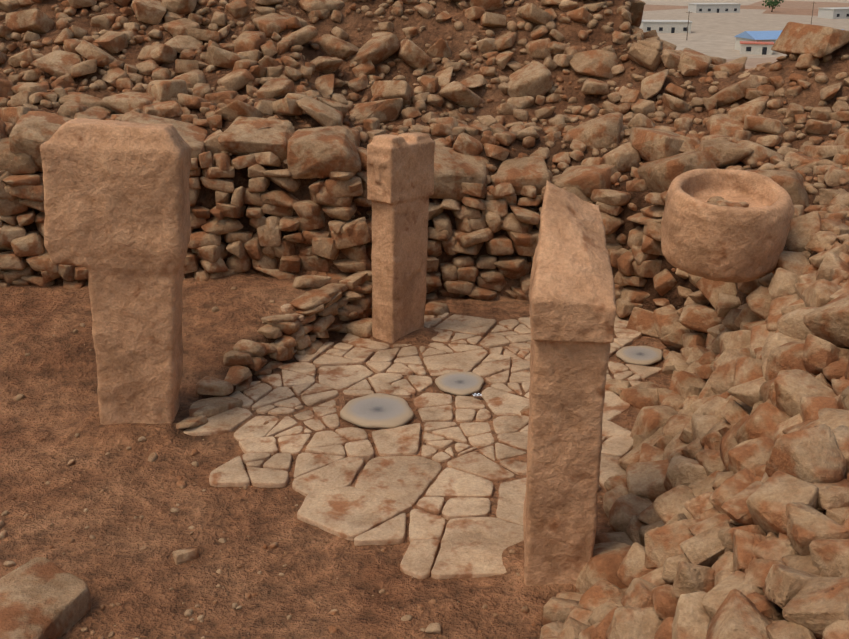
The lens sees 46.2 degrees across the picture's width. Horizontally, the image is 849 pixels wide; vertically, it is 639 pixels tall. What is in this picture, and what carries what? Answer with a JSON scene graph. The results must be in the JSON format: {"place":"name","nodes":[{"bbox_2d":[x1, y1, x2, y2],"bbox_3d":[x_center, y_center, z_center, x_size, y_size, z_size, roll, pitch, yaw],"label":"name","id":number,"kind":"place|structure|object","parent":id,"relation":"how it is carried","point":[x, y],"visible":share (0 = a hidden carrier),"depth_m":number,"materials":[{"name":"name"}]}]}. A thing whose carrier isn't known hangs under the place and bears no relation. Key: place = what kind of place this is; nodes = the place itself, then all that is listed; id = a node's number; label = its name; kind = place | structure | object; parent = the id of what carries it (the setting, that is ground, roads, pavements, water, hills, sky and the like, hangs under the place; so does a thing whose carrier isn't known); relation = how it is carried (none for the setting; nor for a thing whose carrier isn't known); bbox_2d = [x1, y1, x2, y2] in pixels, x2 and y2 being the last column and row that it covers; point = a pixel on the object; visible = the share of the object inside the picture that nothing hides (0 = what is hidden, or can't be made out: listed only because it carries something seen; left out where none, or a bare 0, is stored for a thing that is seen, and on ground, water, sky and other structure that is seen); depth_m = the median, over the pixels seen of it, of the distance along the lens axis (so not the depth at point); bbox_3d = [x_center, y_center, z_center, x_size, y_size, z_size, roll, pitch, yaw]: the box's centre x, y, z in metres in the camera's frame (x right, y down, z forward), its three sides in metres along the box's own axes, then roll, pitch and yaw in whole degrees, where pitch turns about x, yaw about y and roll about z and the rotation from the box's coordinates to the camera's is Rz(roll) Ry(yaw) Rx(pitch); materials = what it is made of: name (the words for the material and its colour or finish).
{"place":"outdoors","nodes":[
{"label":"outdoors","id":0,"kind":"place"},
{"bbox_2d":[0,0,848,638],"bbox_3d":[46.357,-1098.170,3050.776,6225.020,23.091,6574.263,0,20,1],"label":"ground","id":1,"kind":"structure","parent":0,"point":[52,378],"depth_m":5.37,"materials":[{"name":"soil"}]},
{"bbox_2d":[40,118,190,424],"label":"pillar","id":2,"kind":"structure","parent":1,"relation":"on","point":[117,223],"depth_m":5.09,"materials":[{"name":"stone"}]},
{"bbox_2d":[340,393,413,428],"bbox_3d":[-0.280,0.524,5.675,0.408,0.036,0.472,-5,19,-15],"label":"grindstone","id":3,"kind":"object","parent":1,"relation":"on","point":[380,411],"visible":0.96,"depth_m":5.63,"materials":[{"name":"grey stone"}]},
{"bbox_2d":[367,132,434,343],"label":"pillar","id":4,"kind":"structure","parent":1,"relation":"on","point":[400,179],"depth_m":6.52,"materials":[{"name":"stone"}]},
{"bbox_2d":[183,304,661,579],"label":"paving flagstones","id":5,"kind":"object","parent":1,"relation":"on","point":[376,503],"visible":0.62,"depth_m":5.29,"materials":[{"name":"stone"}]},
{"bbox_2d":[0,0,848,638],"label":"rubble stones","id":6,"kind":"object","parent":1,"relation":"on","point":[708,462],"visible":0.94,"depth_m":6.97,"materials":[{"name":"stone"}]},
{"bbox_2d":[661,169,793,282],"bbox_3d":[1.642,-0.522,5.450,0.673,0.443,0.668,-11,31,-20],"label":"stone basin","id":7,"kind":"object","parent":6,"relation":"on","point":[701,237],"visible":0.98,"depth_m":5.25,"materials":[{"name":"stone"}]},
{"bbox_2d":[435,372,483,395],"bbox_3d":[0.215,0.390,6.050,0.300,0.026,0.332,-1,20,-1],"label":"grindstone","id":8,"kind":"object","parent":1,"relation":"on","point":[461,383],"visible":0.94,"depth_m":6.03,"materials":[{"name":"grey stone"}]},
{"bbox_2d":[523,180,615,586],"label":"pillar","id":9,"kind":"structure","parent":1,"relation":"on","point":[572,310],"depth_m":3.80,"materials":[{"name":"stone"}]},
{"bbox_2d":[616,346,662,365],"bbox_3d":[1.407,0.229,6.492,0.323,0.025,0.283,-16,27,-36],"label":"grindstone","id":10,"kind":"object","parent":1,"relation":"on","point":[642,355],"visible":1,"depth_m":6.46,"materials":[{"name":"grey stone"}]},
{"bbox_2d":[640,20,692,32],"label":"house","id":11,"kind":"structure","parent":1,"relation":"on","point":[669,26],"depth_m":293.25,"materials":[{"name":"paint"}]},
{"bbox_2d":[688,3,740,12],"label":"house","id":12,"kind":"structure","parent":1,"relation":"on","point":[714,7],"depth_m":395.65,"materials":[{"name":"paint"}]},
{"bbox_2d":[740,41,773,54],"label":"house","id":13,"kind":"structure","parent":1,"relation":"on","point":[755,47],"depth_m":229.11,"materials":[{"name":"white paint"}]},
{"bbox_2d":[762,0,783,11],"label":"tree","id":14,"kind":"object","parent":1,"relation":"on","point":[769,3],"visible":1,"depth_m":398.12,"materials":[{"name":"green plant"}]},
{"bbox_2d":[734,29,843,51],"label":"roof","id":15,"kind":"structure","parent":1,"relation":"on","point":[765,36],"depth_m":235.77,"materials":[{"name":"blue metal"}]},
{"bbox_2d":[818,7,848,18],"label":"house","id":16,"kind":"structure","parent":1,"relation":"on","point":[836,13],"depth_m":356.70,"materials":[{"name":"paint"}]}
]}

